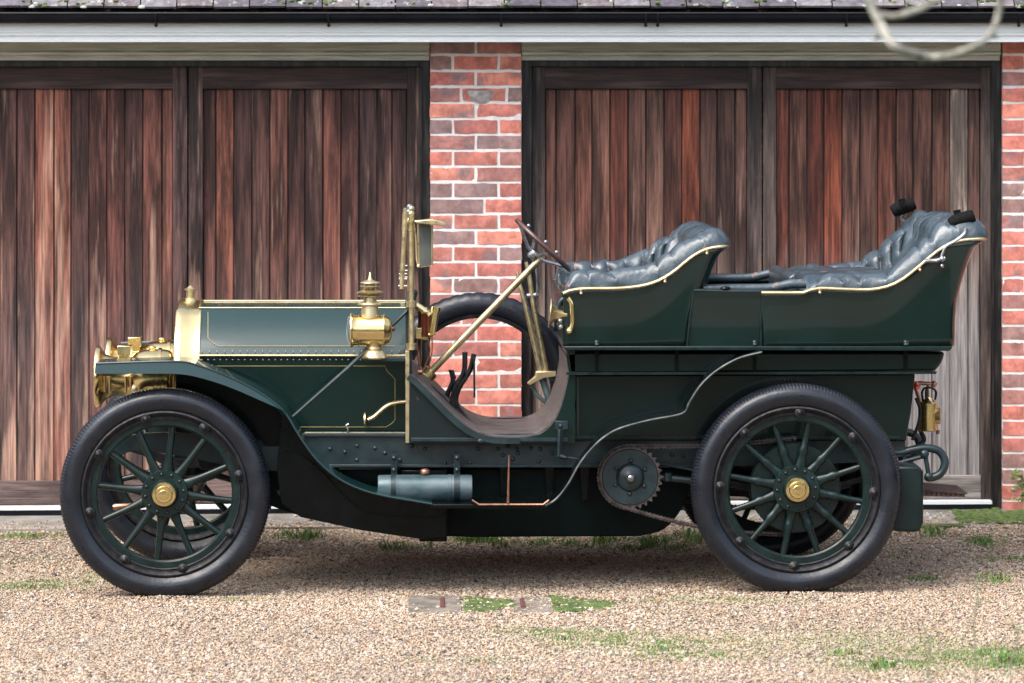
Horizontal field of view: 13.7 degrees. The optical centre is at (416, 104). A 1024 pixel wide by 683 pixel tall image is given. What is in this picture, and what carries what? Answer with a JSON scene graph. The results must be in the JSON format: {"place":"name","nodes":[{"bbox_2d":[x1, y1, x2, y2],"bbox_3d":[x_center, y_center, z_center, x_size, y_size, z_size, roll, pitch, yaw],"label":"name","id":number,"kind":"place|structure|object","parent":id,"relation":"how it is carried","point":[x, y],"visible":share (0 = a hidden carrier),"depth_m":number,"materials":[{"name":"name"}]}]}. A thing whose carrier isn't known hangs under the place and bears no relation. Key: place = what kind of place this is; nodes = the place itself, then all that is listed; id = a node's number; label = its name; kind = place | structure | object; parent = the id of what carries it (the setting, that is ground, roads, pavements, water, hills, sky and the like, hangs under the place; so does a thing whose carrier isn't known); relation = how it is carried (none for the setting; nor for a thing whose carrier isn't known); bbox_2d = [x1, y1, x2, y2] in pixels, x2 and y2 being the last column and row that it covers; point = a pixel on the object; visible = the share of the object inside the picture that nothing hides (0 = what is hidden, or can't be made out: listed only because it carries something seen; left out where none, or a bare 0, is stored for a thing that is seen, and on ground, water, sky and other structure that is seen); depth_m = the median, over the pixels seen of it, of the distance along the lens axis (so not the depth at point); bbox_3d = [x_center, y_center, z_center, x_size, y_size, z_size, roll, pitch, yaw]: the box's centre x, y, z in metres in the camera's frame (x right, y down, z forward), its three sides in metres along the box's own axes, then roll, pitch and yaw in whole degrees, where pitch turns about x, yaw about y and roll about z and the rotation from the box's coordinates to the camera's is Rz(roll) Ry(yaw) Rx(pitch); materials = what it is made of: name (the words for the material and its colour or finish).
{"place":"outdoors","nodes":[
{"label":"outdoors","id":0,"kind":"place"},
{"bbox_2d":[0,526,1023,682],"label":"gravel drive","id":1,"kind":"structure","parent":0,"point":[966,547],"depth_m":17.59,"materials":[{"name":"beige gravel"}]},
{"bbox_2d":[408,596,461,612],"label":"paving slab","id":2,"kind":"structure","parent":1,"relation":"on","point":[424,602],"depth_m":17.62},
{"bbox_2d":[440,597,444,606],"bbox_3d":[0.106,2.068,17.675,0.021,0.005,0.326,0,0,0],"label":"rusty cleat","id":3,"kind":"object","parent":2,"relation":"on","point":[442,601],"visible":1,"depth_m":17.67,"materials":[{"name":"red metal"}]},
{"bbox_2d":[461,596,516,612],"bbox_3d":[0.299,2.075,17.655,0.242,0.019,0.575,0,0,0],"label":"moss patch","id":4,"kind":"object","parent":1,"relation":"on","point":[476,601],"visible":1,"depth_m":17.62,"materials":[{"name":"green plant"}]},
{"bbox_2d":[0,512,1023,682],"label":"pebbles","id":5,"kind":"object","parent":1,"relation":"on","point":[897,568],"visible":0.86,"depth_m":17.16,"materials":[{"name":"gravel"}]},
{"bbox_2d":[0,0,1023,515],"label":"garage","id":6,"kind":"structure","parent":1,"relation":"on","point":[158,158],"depth_m":20.44,"materials":[{"name":"brick"}]},
{"bbox_2d":[0,67,187,504],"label":"garage door","id":7,"kind":"structure","parent":6,"relation":"in","point":[94,160],"depth_m":20.44,"materials":[{"name":"brown wood"}]},
{"bbox_2d":[189,67,418,502],"bbox_3d":[-0.542,0.862,20.444,1.112,2.099,0.053,0,0,0],"label":"garage door","id":8,"kind":"structure","parent":6,"relation":"in","point":[302,180],"depth_m":20.44,"materials":[{"name":"brown wood"}]},
{"bbox_2d":[468,91,493,103],"bbox_3d":[0.306,-0.037,20.349,0.124,0.062,0.030,0,0,0],"label":"old nest","id":9,"kind":"object","parent":6,"relation":"attached to","point":[480,97],"visible":1,"depth_m":20.35,"materials":[{"name":"grey"}]},
{"bbox_2d":[532,67,761,499],"bbox_3d":[1.105,0.855,20.444,1.104,2.084,0.053,0,0,0],"label":"garage door","id":10,"kind":"structure","parent":6,"relation":"in","point":[623,158],"depth_m":20.44,"materials":[{"name":"brown wood"}]},
{"bbox_2d":[762,67,989,498],"bbox_3d":[2.215,0.853,20.444,1.103,2.082,0.053,0,0,0],"label":"garage door","id":11,"kind":"structure","parent":6,"relation":"in","point":[841,146],"depth_m":20.44,"materials":[{"name":"brown wood"}]},
{"bbox_2d":[0,525,1023,679],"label":"grass","id":12,"kind":"structure","parent":1,"relation":"on","point":[650,540],"depth_m":17.84,"materials":[{"name":"green plant"}]},
{"bbox_2d":[28,527,1008,674],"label":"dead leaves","id":13,"kind":"object","parent":1,"relation":"on","point":[555,602],"visible":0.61,"depth_m":17.81,"materials":[{"name":"plant"}]},
{"bbox_2d":[59,198,988,597],"bbox_3d":[0.468,1.256,18.700,3.968,1.672,1.592,0,0,0],"label":"vintage car","id":14,"kind":"object","parent":1,"relation":"on","point":[675,370],"visible":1,"depth_m":18.12,"materials":[{"name":"green paint"}]},
{"bbox_2d":[511,596,553,613],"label":"paving slab","id":15,"kind":"structure","parent":1,"relation":"on","point":[518,608],"depth_m":17.58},
{"bbox_2d":[519,598,525,606],"bbox_3d":[0.439,2.069,17.662,0.021,0.005,0.298,0,0,0],"label":"rusty cleat","id":16,"kind":"object","parent":15,"relation":"on","point":[522,602],"visible":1,"depth_m":17.65,"materials":[{"name":"red metal"}]},
{"bbox_2d":[548,595,611,612],"bbox_3d":[0.683,2.073,17.648,0.262,0.021,0.566,0,0,0],"label":"moss patch","id":17,"kind":"object","parent":1,"relation":"on","point":[570,607],"visible":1,"depth_m":17.60,"materials":[{"name":"green plant"}]},
{"bbox_2d":[921,626,933,682],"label":"weed","id":18,"kind":"object","parent":1,"relation":"on","point":[929,653],"visible":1,"depth_m":12.80,"materials":[{"name":"beige plant"}]},
{"bbox_2d":[922,524,964,526],"bbox_3d":[2.334,1.975,19.962,0.477,0.012,0.142,0,0,0],"label":"moss strip","id":19,"kind":"object","parent":1,"relation":"on","point":[949,525],"visible":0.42,"depth_m":19.94,"materials":[{"name":"green plant"}]},
{"bbox_2d":[970,585,981,682],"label":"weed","id":20,"kind":"object","parent":1,"relation":"on","point":[973,632],"visible":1,"depth_m":13.00,"materials":[{"name":"beige plant"}]},
{"bbox_2d":[1005,620,1020,682],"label":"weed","id":21,"kind":"object","parent":1,"relation":"on","point":[1017,644],"visible":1,"depth_m":12.90,"materials":[{"name":"beige plant"}]},
{"bbox_2d":[0,508,1023,532],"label":"concrete apron","id":22,"kind":"object","parent":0,"point":[31,520],"visible":0.15,"depth_m":20.16,"materials":[{"name":"grey concrete"}]},
{"bbox_2d":[925,510,995,520],"bbox_3d":[2.453,1.953,20.206,0.667,0.030,0.315,0,0,0],"label":"debris","id":23,"kind":"object","parent":22,"relation":"on","point":[938,515],"visible":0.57,"depth_m":20.24,"materials":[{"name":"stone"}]},
{"bbox_2d":[951,507,1023,523],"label":"moss mat","id":24,"kind":"object","parent":22,"relation":"on","point":[981,516],"visible":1,"depth_m":20.12,"materials":[{"name":"green plant"}]},
{"bbox_2d":[1011,469,1023,501],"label":"ivy sprig","id":25,"kind":"object","parent":22,"relation":"on","point":[1016,472],"visible":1,"depth_m":20.34,"materials":[{"name":"green plant"}]},
{"bbox_2d":[864,0,1003,64],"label":"hanging twig","id":26,"kind":"object","parent":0,"point":[884,34],"visible":1,"depth_m":9.03,"materials":[{"name":"beige wood"}]}
]}

